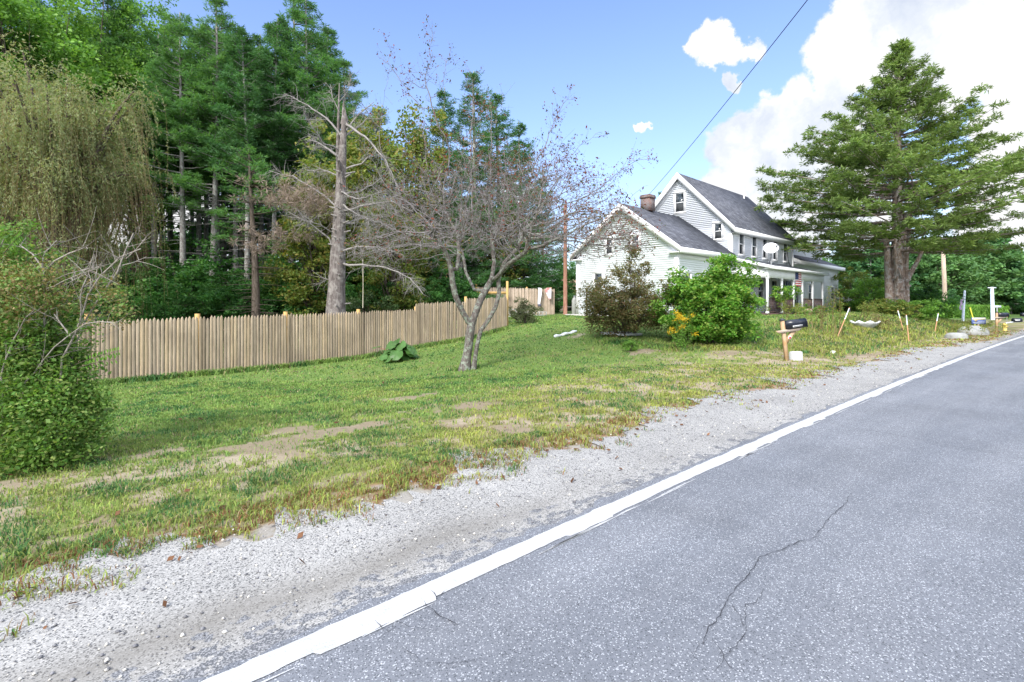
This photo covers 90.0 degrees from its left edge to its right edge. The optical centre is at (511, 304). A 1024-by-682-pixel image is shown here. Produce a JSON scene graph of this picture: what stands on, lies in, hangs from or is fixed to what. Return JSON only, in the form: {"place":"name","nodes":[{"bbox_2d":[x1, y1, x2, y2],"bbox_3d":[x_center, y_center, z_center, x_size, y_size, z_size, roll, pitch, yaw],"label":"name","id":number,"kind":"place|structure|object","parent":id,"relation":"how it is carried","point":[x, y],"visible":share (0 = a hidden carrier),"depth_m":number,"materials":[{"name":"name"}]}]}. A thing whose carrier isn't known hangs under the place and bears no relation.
{"place":"outdoors","nodes":[
{"label":"outdoors","id":0,"kind":"place"},
{"bbox_2d":[0,311,1023,642],"bbox_3d":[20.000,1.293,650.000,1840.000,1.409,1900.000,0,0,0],"label":"ground","id":1,"kind":"structure","parent":0,"point":[266,529],"depth_m":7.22,"materials":[{"name":"green plant"}]},
{"bbox_2d":[0,0,89,206],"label":"maple tree","id":2,"kind":"object","parent":1,"relation":"on","point":[16,8],"visible":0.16,"depth_m":27.11,"materials":[{"name":"green plant"}]},
{"bbox_2d":[0,0,145,264],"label":"maple tree","id":3,"kind":"object","parent":1,"relation":"on","point":[43,23],"visible":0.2,"depth_m":27.86,"materials":[{"name":"green plant"}]},
{"bbox_2d":[0,206,165,477],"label":"tangled shrub","id":4,"kind":"object","parent":1,"relation":"on","point":[57,404],"visible":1,"depth_m":5.38,"materials":[{"name":"green plant"}]},
{"bbox_2d":[3,232,119,369],"bbox_3d":[-4.713,-0.021,5.417,1.215,1.470,0.289,0,0,-6],"label":"vine sprig","id":5,"kind":"object","parent":4,"relation":"attached to","point":[89,361],"visible":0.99,"depth_m":5.37,"materials":[{"name":"green plant"}]},
{"bbox_2d":[35,262,133,339],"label":"sapling","id":6,"kind":"object","parent":1,"relation":"on","point":[75,317],"visible":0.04,"depth_m":28.12,"materials":[{"name":"green plant"}]},
{"bbox_2d":[0,28,177,347],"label":"willow tree","id":7,"kind":"object","parent":1,"relation":"on","point":[63,182],"visible":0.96,"depth_m":20.35,"materials":[{"name":"green plant"}]},
{"bbox_2d":[4,0,188,273],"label":"maple tree","id":8,"kind":"object","parent":1,"relation":"on","point":[127,9],"visible":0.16,"depth_m":31.89,"materials":[{"name":"green plant"}]},
{"bbox_2d":[64,239,165,332],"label":"sapling","id":9,"kind":"object","parent":1,"relation":"on","point":[151,272],"visible":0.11,"depth_m":29.39,"materials":[{"name":"green plant"}]},
{"bbox_2d":[69,0,169,334],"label":"pine tree","id":10,"kind":"object","parent":1,"relation":"on","point":[113,10],"visible":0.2,"depth_m":32.55,"materials":[{"name":"green plant"}]},
{"bbox_2d":[105,1,153,285],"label":"pine tree","id":11,"kind":"object","parent":1,"relation":"on","point":[135,22],"visible":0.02,"depth_m":36.85,"materials":[{"name":"green plant"}]},
{"bbox_2d":[78,274,188,342],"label":"sapling","id":12,"kind":"object","parent":1,"relation":"on","point":[139,315],"visible":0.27,"depth_m":26.62,"materials":[{"name":"green plant"}]},
{"bbox_2d":[91,0,201,287],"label":"pine tree","id":13,"kind":"object","parent":1,"relation":"on","point":[152,10],"visible":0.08,"depth_m":33.93,"materials":[{"name":"green plant"}]},
{"bbox_2d":[96,237,212,336],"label":"sapling","id":14,"kind":"object","parent":1,"relation":"on","point":[169,272],"visible":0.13,"depth_m":30.04,"materials":[{"name":"green plant"}]},
{"bbox_2d":[120,30,199,265],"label":"pine tree","id":15,"kind":"object","parent":1,"relation":"on","point":[154,41],"visible":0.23,"depth_m":32.60,"materials":[{"name":"green plant"}]},
{"bbox_2d":[113,12,233,302],"bbox_3d":[-20.073,-7.662,30.582,6.036,19.946,6.499,0,0,27],"label":"pine tree","id":16,"kind":"object","parent":1,"relation":"on","point":[178,106],"visible":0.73,"depth_m":30.29,"materials":[{"name":"green plant"}]},
{"bbox_2d":[131,279,216,342],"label":"sapling","id":17,"kind":"object","parent":1,"relation":"on","point":[158,310],"visible":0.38,"depth_m":25.79,"materials":[{"name":"green plant"}]},
{"bbox_2d":[118,243,243,328],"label":"sapling","id":18,"kind":"object","parent":1,"relation":"on","point":[185,281],"visible":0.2,"depth_m":29.27,"materials":[{"name":"green plant"}]},
{"bbox_2d":[141,24,220,284],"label":"pine tree","id":19,"kind":"object","parent":1,"relation":"on","point":[170,232],"visible":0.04,"depth_m":39.91,"materials":[{"name":"green plant"}]},
{"bbox_2d":[143,21,228,264],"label":"pine tree","id":20,"kind":"object","parent":1,"relation":"on","point":[198,231],"visible":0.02,"depth_m":36.85,"materials":[{"name":"green plant"}]},
{"bbox_2d":[156,276,246,340],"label":"sapling","id":21,"kind":"object","parent":1,"relation":"on","point":[208,288],"visible":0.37,"depth_m":26.20,"materials":[{"name":"green plant"}]},
{"bbox_2d":[183,55,226,277],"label":"pine tree","id":22,"kind":"object","parent":1,"relation":"on","point":[206,226],"visible":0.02,"depth_m":38.81,"materials":[{"name":"green plant"}]},
{"bbox_2d":[165,35,254,275],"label":"pine tree","id":23,"kind":"object","parent":1,"relation":"on","point":[186,170],"visible":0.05,"depth_m":35.63,"materials":[{"name":"green plant"}]},
{"bbox_2d":[145,0,276,282],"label":"pine tree","id":24,"kind":"object","parent":1,"relation":"on","point":[200,39],"visible":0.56,"depth_m":30.76,"materials":[{"name":"green plant"}]},
{"bbox_2d":[186,24,239,284],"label":"pine tree","id":25,"kind":"object","parent":1,"relation":"on","point":[224,243],"visible":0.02,"depth_m":40.84,"materials":[{"name":"green plant"}]},
{"bbox_2d":[165,236,284,314],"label":"sapling","id":26,"kind":"object","parent":1,"relation":"on","point":[217,265],"visible":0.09,"depth_m":30.49,"materials":[{"name":"green plant"}]},
{"bbox_2d":[189,252,287,316],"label":"sapling","id":27,"kind":"object","parent":1,"relation":"on","point":[238,282],"visible":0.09,"depth_m":28.85,"materials":[{"name":"green plant"}]},
{"bbox_2d":[224,54,253,278],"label":"pine tree","id":28,"kind":"object","parent":1,"relation":"on","point":[240,236],"depth_m":40.81,"materials":[{"name":"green plant"}]},
{"bbox_2d":[185,27,293,269],"bbox_3d":[-18.316,-8.050,33.821,6.146,20.503,6.031,0,0,27],"label":"pine tree","id":29,"kind":"object","parent":1,"relation":"on","point":[235,253],"visible":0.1,"depth_m":33.87,"materials":[{"name":"green plant"}]},
{"bbox_2d":[196,274,285,340],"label":"sapling","id":30,"kind":"object","parent":1,"relation":"on","point":[228,312],"visible":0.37,"depth_m":25.81,"materials":[{"name":"green plant"}]},
{"bbox_2d":[192,24,291,280],"bbox_3d":[-16.223,-7.291,31.082,5.685,18.965,5.579,0,0,-33],"label":"pine tree","id":31,"kind":"object","parent":1,"relation":"on","point":[237,41],"visible":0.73,"depth_m":30.26,"materials":[{"name":"green plant"}]},
{"bbox_2d":[203,141,301,342],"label":"pine tree","id":32,"kind":"object","parent":1,"relation":"on","point":[255,296],"visible":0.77,"depth_m":24.84,"materials":[{"name":"green plant"}]},
{"bbox_2d":[220,34,296,277],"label":"pine tree","id":33,"kind":"object","parent":1,"relation":"on","point":[261,221],"visible":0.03,"depth_m":37.76,"materials":[{"name":"green plant"}]},
{"bbox_2d":[229,279,303,336],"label":"sapling","id":34,"kind":"object","parent":1,"relation":"on","point":[265,299],"visible":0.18,"depth_m":26.54,"materials":[{"name":"green plant"}]},
{"bbox_2d":[235,240,307,315],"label":"sapling","id":35,"kind":"object","parent":1,"relation":"on","point":[277,267],"visible":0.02,"depth_m":30.12,"materials":[{"name":"green plant"}]},
{"bbox_2d":[216,16,331,258],"bbox_3d":[-15.263,-8.205,32.821,6.146,20.503,6.031,0,0,26],"label":"pine tree","id":36,"kind":"object","parent":1,"relation":"on","point":[287,43],"visible":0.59,"depth_m":32.34,"materials":[{"name":"green plant"}]},
{"bbox_2d":[77,281,507,380],"bbox_3d":[-5.425,0.568,17.841,0.213,3.236,14.904,0,0,45],"label":"picket fence","id":37,"kind":"object","parent":1,"relation":"on","point":[272,340],"visible":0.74,"depth_m":15.67,"materials":[{"name":"brown wood"}]},
{"bbox_2d":[265,269,325,334],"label":"sapling","id":38,"kind":"object","parent":1,"relation":"on","point":[281,298],"visible":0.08,"depth_m":26.91,"materials":[{"name":"green plant"}]},
{"bbox_2d":[243,0,349,270],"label":"pine tree","id":39,"kind":"object","parent":1,"relation":"on","point":[297,53],"visible":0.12,"depth_m":35.60,"materials":[{"name":"green plant"}]},
{"bbox_2d":[47,190,563,303],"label":"distant woods","id":40,"kind":"object","parent":1,"relation":"on","point":[176,251],"visible":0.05,"depth_m":42.51,"materials":[{"name":"green plant"}]},
{"bbox_2d":[256,0,363,248],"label":"pine tree","id":41,"kind":"object","parent":1,"relation":"on","point":[299,16],"visible":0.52,"depth_m":33.32,"materials":[{"name":"green plant"}]},
{"bbox_2d":[259,137,382,336],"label":"birch tree","id":42,"kind":"object","parent":1,"relation":"on","point":[311,262],"visible":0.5,"depth_m":26.11,"materials":[{"name":"green plant"}]},
{"bbox_2d":[229,70,427,327],"bbox_3d":[-7.766,-4.598,21.720,9.843,11.161,5.964,0,0,21],"label":"dead pine","id":43,"kind":"object","parent":1,"relation":"on","point":[336,301],"visible":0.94,"depth_m":21.82,"materials":[{"name":"grey wood"}]},
{"bbox_2d":[297,22,364,231],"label":"pine tree","id":44,"kind":"object","parent":1,"relation":"on","point":[331,32],"visible":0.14,"depth_m":38.90,"materials":[{"name":"green plant"}]},
{"bbox_2d":[278,237,402,323],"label":"sapling","id":45,"kind":"object","parent":1,"relation":"on","point":[351,275],"visible":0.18,"depth_m":26.45,"materials":[{"name":"green plant"}]},
{"bbox_2d":[298,58,383,224],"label":"pine tree","id":46,"kind":"object","parent":1,"relation":"on","point":[345,65],"visible":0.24,"depth_m":34.63,"materials":[{"name":"green plant"}]},
{"bbox_2d":[297,104,409,313],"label":"birch tree","id":47,"kind":"object","parent":1,"relation":"on","point":[352,153],"visible":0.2,"depth_m":28.56,"materials":[{"name":"green plant"}]},
{"bbox_2d":[335,290,398,337],"bbox_3d":[-6.850,0.536,24.353,3.386,2.426,3.635,0,0,-36],"label":"evergreen shrub","id":48,"kind":"object","parent":1,"relation":"on","point":[355,304],"visible":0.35,"depth_m":23.90,"materials":[{"name":"green plant"}]},
{"bbox_2d":[345,263,394,328],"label":"sapling","id":49,"kind":"object","parent":1,"relation":"on","point":[349,293],"visible":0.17,"depth_m":25.42,"materials":[{"name":"green plant"}]},
{"bbox_2d":[346,105,419,251],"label":"spruce tree","id":50,"kind":"object","parent":1,"relation":"on","point":[386,120],"visible":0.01,"depth_m":36.64,"materials":[{"name":"green plant"}]},
{"bbox_2d":[347,190,432,327],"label":"birch tree","id":51,"kind":"object","parent":1,"relation":"on","point":[398,299],"visible":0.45,"depth_m":25.36,"materials":[{"name":"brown plant"}]},
{"bbox_2d":[373,338,418,362],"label":"rhubarb plant","id":52,"kind":"object","parent":1,"relation":"on","point":[397,350],"visible":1,"depth_m":16.42,"materials":[{"name":"green plant"}]},
{"bbox_2d":[347,99,464,317],"bbox_3d":[-6.448,-5.876,30.818,6.966,14.165,6.851,0,0,-30],"label":"birch tree","id":53,"kind":"object","parent":1,"relation":"on","point":[418,143],"visible":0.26,"depth_m":30.06,"materials":[{"name":"green plant"}]},
{"bbox_2d":[403,279,449,315],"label":"sapling","id":54,"kind":"object","parent":1,"relation":"on","point":[428,287],"visible":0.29,"depth_m":26.81,"materials":[{"name":"green plant"}]},
{"bbox_2d":[392,125,465,295],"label":"spruce tree","id":55,"kind":"object","parent":1,"relation":"on","point":[424,149],"visible":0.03,"depth_m":32.45,"materials":[{"name":"green plant"}]},
{"bbox_2d":[85,325,779,385],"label":"edge grass","id":56,"kind":"structure","parent":1,"relation":"on","point":[661,346],"depth_m":15.79,"materials":[{"name":"green plant"}]},
{"bbox_2d":[410,87,478,286],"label":"spruce tree","id":57,"kind":"object","parent":1,"relation":"on","point":[444,104],"visible":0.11,"depth_m":35.85,"materials":[{"name":"green plant"}]},
{"bbox_2d":[426,256,488,318],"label":"sapling","id":58,"kind":"object","parent":1,"relation":"on","point":[463,286],"visible":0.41,"depth_m":28.45,"materials":[{"name":"green plant"}]},
{"bbox_2d":[421,154,507,304],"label":"spruce tree","id":59,"kind":"object","parent":1,"relation":"on","point":[477,270],"visible":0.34,"depth_m":30.64,"materials":[{"name":"green plant"}]},
{"bbox_2d":[9,337,941,628],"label":"fallen leaves","id":60,"kind":"object","parent":1,"relation":"on","point":[451,465],"visible":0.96,"depth_m":4.83,"materials":[{"name":"brown plant"}]},
{"bbox_2d":[422,69,551,298],"bbox_3d":[-2.211,-7.283,34.011,9.372,16.732,9.596,0,0,-23],"label":"spruce tree","id":61,"kind":"object","parent":1,"relation":"on","point":[475,79],"visible":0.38,"depth_m":33.34,"materials":[{"name":"green plant"}]},
{"bbox_2d":[337,14,665,370],"bbox_3d":[-0.444,-2.951,14.017,8.814,9.716,7.466,0,0,0],"label":"crab apple tree","id":62,"kind":"object","parent":1,"relation":"on","point":[504,266],"visible":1,"depth_m":13.65,"materials":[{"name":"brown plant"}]},
{"bbox_2d":[463,198,542,304],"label":"birch tree","id":63,"kind":"object","parent":1,"relation":"on","point":[515,277],"visible":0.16,"depth_m":33.09,"materials":[{"name":"green plant"}]},
{"bbox_2d":[0,330,1023,681],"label":"gravel shoulder","id":64,"kind":"object","parent":1,"relation":"on","point":[342,582],"visible":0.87,"depth_m":3.10},
{"bbox_2d":[1,360,931,681],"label":"gravel","id":65,"kind":"structure","parent":64,"relation":"on","point":[369,530],"depth_m":3.32,"materials":[{"name":"grey gravel"}]},
{"bbox_2d":[463,92,562,294],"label":"spruce tree","id":66,"kind":"object","parent":1,"relation":"on","point":[499,120],"visible":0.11,"depth_m":36.68,"materials":[{"name":"green plant"}]},
{"bbox_2d":[475,284,554,316],"bbox_3d":[0.234,-0.140,30.946,4.862,2.180,0.654,0,0,-10],"label":"picket fence","id":67,"kind":"object","parent":1,"relation":"on","point":[546,303],"visible":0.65,"depth_m":31.14,"materials":[{"name":"brown wood"}]},
{"bbox_2d":[477,119,575,300],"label":"spruce tree","id":68,"kind":"object","parent":1,"relation":"on","point":[533,272],"visible":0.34,"depth_m":34.34,"materials":[{"name":"green plant"}]},
{"bbox_2d":[508,296,544,322],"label":"grey shrub","id":69,"kind":"object","parent":1,"relation":"on","point":[521,314],"visible":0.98,"depth_m":24.53,"materials":[{"name":"brown plant"}]},
{"bbox_2d":[527,177,575,302],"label":"spruce tree","id":70,"kind":"object","parent":1,"relation":"on","point":[570,269],"visible":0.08,"depth_m":39.71,"materials":[{"name":"plant"}]},
{"bbox_2d":[563,204,566,314],"bbox_3d":[3.194,-2.540,30.444,0.246,6.900,0.366,0,0,-21],"label":"utility pole","id":71,"kind":"object","parent":1,"relation":"on","point":[564,284],"visible":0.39,"depth_m":30.40,"materials":[{"name":"brown wood"}]},
{"bbox_2d":[573,262,681,336],"bbox_3d":[4.125,-0.123,17.908,4.093,2.861,2.975,0,0,0],"label":"brown bush","id":72,"kind":"object","parent":1,"relation":"on","point":[616,307],"visible":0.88,"depth_m":17.63,"materials":[{"name":"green plant"}]},
{"bbox_2d":[623,237,655,332],"bbox_3d":[4.375,-0.639,18.203,1.226,3.814,1.054,0,0,-32],"label":"spire shrub","id":73,"kind":"object","parent":1,"relation":"on","point":[638,272],"visible":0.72,"depth_m":18.12,"materials":[{"name":"green plant"}]},
{"bbox_2d":[667,309,698,348],"bbox_3d":[5.195,0.781,15.596,1.010,1.271,0.617,0,0,0],"label":"goldenrod","id":74,"kind":"object","parent":1,"relation":"on","point":[679,342],"visible":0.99,"depth_m":15.62,"materials":[{"name":"green"}]},
{"bbox_2d":[646,253,766,343],"bbox_3d":[6.412,-0.104,16.926,3.901,3.103,3.132,0,0,0],"label":"green bush","id":75,"kind":"object","parent":1,"relation":"on","point":[702,298],"visible":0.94,"depth_m":16.21,"materials":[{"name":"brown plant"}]},
{"bbox_2d":[569,173,853,314],"bbox_3d":[16.952,-3.600,36.770,28.215,9.600,9.520,0,0,-43],"label":"farmhouse","id":76,"kind":"object","parent":1,"relation":"on","point":[702,221],"visible":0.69,"depth_m":30.70,"materials":[{"name":"wood"}]},
{"bbox_2d":[673,190,686,214],"bbox_3d":[10.584,-6.430,32.321,0.095,1.480,0.890,0,0,-43],"label":"window","id":77,"kind":"structure","parent":76,"relation":"in","point":[679,196],"depth_m":32.29,"materials":[{"name":"white glass"}]},
{"bbox_2d":[712,221,723,241],"bbox_3d":[12.276,-4.365,30.515,0.095,1.210,0.740,0,0,-43],"label":"window","id":78,"kind":"structure","parent":76,"relation":"in","point":[717,226],"depth_m":30.51,"materials":[{"name":"white glass"}]},
{"bbox_2d":[765,299,804,317],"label":"weed plant","id":79,"kind":"object","parent":1,"relation":"on","point":[792,308],"visible":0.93,"depth_m":23.30,"materials":[{"name":"green plant"}]},
{"bbox_2d":[769,285,802,305],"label":"young sapling","id":80,"kind":"object","parent":1,"relation":"on","point":[786,290],"visible":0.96,"depth_m":28.80,"materials":[{"name":"green plant"}]},
{"bbox_2d":[776,318,807,360],"bbox_3d":[7.613,1.048,13.930,0.925,1.410,0.213,-7,1,-6],"label":"mailbox","id":81,"kind":"object","parent":1,"relation":"on","point":[793,326],"visible":0.98,"depth_m":13.86,"materials":[{"name":"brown wood"}]},
{"bbox_2d":[795,286,846,334],"bbox_3d":[12.239,0.236,19.992,1.935,1.982,0.993,0,0,-13],"label":"weed plant","id":82,"kind":"object","parent":1,"relation":"on","point":[833,310],"visible":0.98,"depth_m":20.14,"materials":[{"name":"green plant"}]},
{"bbox_2d":[829,245,873,295],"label":"pine tree","id":83,"kind":"object","parent":1,"relation":"on","point":[846,264],"visible":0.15,"depth_m":74.73,"materials":[{"name":"green plant"}]},
{"bbox_2d":[832,259,884,312],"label":"bush","id":84,"kind":"object","parent":1,"relation":"on","point":[844,274],"visible":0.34,"depth_m":43.16,"materials":[{"name":"green plant"}]},
{"bbox_2d":[729,311,992,357],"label":"bank grass","id":85,"kind":"structure","parent":1,"relation":"on","point":[884,336],"depth_m":20.81,"materials":[{"name":"green plant"}]},
{"bbox_2d":[840,275,884,311],"bbox_3d":[28.011,-0.533,40.016,4.272,3.494,4.379,0,0,0],"label":"bush","id":86,"kind":"object","parent":1,"relation":"on","point":[862,290],"visible":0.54,"depth_m":39.81,"materials":[{"name":"green plant"}]},
{"bbox_2d":[847,249,883,312],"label":"pine tree","id":87,"kind":"object","parent":1,"relation":"on","point":[868,265],"visible":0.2,"depth_m":79.92,"materials":[{"name":"green plant"}]},
{"bbox_2d":[752,36,1023,302],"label":"cedar tree","id":88,"kind":"object","parent":1,"relation":"on","point":[894,162],"visible":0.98,"depth_m":31.32,"materials":[{"name":"green plant"}]},
{"bbox_2d":[855,297,924,316],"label":"bush","id":89,"kind":"object","parent":1,"relation":"on","point":[883,306],"visible":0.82,"depth_m":29.86,"materials":[{"name":"green plant"}]},
{"bbox_2d":[886,298,953,319],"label":"bush","id":90,"kind":"object","parent":1,"relation":"on","point":[931,308],"visible":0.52,"depth_m":30.33,"materials":[{"name":"green plant"}]},
{"bbox_2d":[909,284,967,315],"bbox_3d":[28.009,-0.138,34.990,3.760,2.498,3.800,0,0,10],"label":"bush","id":91,"kind":"object","parent":1,"relation":"on","point":[928,292],"visible":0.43,"depth_m":34.05,"materials":[{"name":"green plant"}]},
{"bbox_2d":[941,252,946,299],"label":"utility pole","id":92,"kind":"object","parent":1,"relation":"on","point":[944,276],"visible":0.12,"depth_m":43.88,"materials":[{"name":"brown wood"}]},
{"bbox_2d":[935,297,961,318],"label":"bush","id":93,"kind":"object","parent":1,"relation":"on","point":[953,311],"visible":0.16,"depth_m":39.19,"materials":[{"name":"green plant"}]},
{"bbox_2d":[909,254,996,304],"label":"oak tree","id":94,"kind":"object","parent":1,"relation":"on","point":[956,270],"visible":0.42,"depth_m":77.68,"materials":[{"name":"green plant"}]},
{"bbox_2d":[917,252,1014,305],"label":"oak tree","id":95,"kind":"object","parent":1,"relation":"on","point":[1001,288],"visible":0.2,"depth_m":79.50,"materials":[{"name":"green plant"}]},
{"bbox_2d":[929,322,1007,335],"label":"weed plant","id":96,"kind":"object","parent":1,"relation":"on","point":[959,327],"visible":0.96,"depth_m":25.45,"materials":[{"name":"green plant"}]},
{"bbox_2d":[957,325,989,334],"bbox_3d":[23.541,1.405,26.170,1.473,0.669,1.157,0,0,0],"label":"boulder","id":97,"kind":"object","parent":1,"relation":"on","point":[975,330],"visible":0.59,"depth_m":25.73,"materials":[{"name":"grey stone"}]},
{"bbox_2d":[950,304,1009,318],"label":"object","id":98,"kind":"object","parent":1,"relation":"on","point":[981,311],"visible":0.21,"depth_m":56.37,"materials":[{"name":"green plant"}]},
{"bbox_2d":[955,242,1023,313],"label":"oak tree","id":99,"kind":"object","parent":1,"relation":"on","point":[996,264],"visible":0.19,"depth_m":80.17,"materials":[{"name":"green plant"}]},
{"bbox_2d":[990,249,1023,313],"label":"pine tree","id":100,"kind":"object","parent":1,"relation":"on","point":[1016,264],"visible":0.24,"depth_m":80.41,"materials":[{"name":"green plant"}]},
{"bbox_2d":[1,0,1023,302],"label":"sky","id":101,"kind":"structure","parent":0,"point":[656,73],"materials":[{"name":"blue"}]},
{"bbox_2d":[180,335,1023,681],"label":"road","id":102,"kind":"structure","parent":0,"point":[904,563],"depth_m":2.86,"materials":[{"name":"grey asphalt"}]},
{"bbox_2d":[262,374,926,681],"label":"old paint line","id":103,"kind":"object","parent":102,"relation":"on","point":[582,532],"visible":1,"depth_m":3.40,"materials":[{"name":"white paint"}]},
{"bbox_2d":[201,335,1023,681],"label":"white edge line","id":104,"kind":"object","parent":102,"relation":"on","point":[339,633],"visible":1,"depth_m":2.84,"materials":[{"name":"paint"}]},
{"bbox_2d":[375,390,988,669],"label":"road cracks","id":105,"kind":"object","parent":102,"relation":"on","point":[707,627],"visible":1,"depth_m":2.50,"materials":[{"name":"grey asphalt"}]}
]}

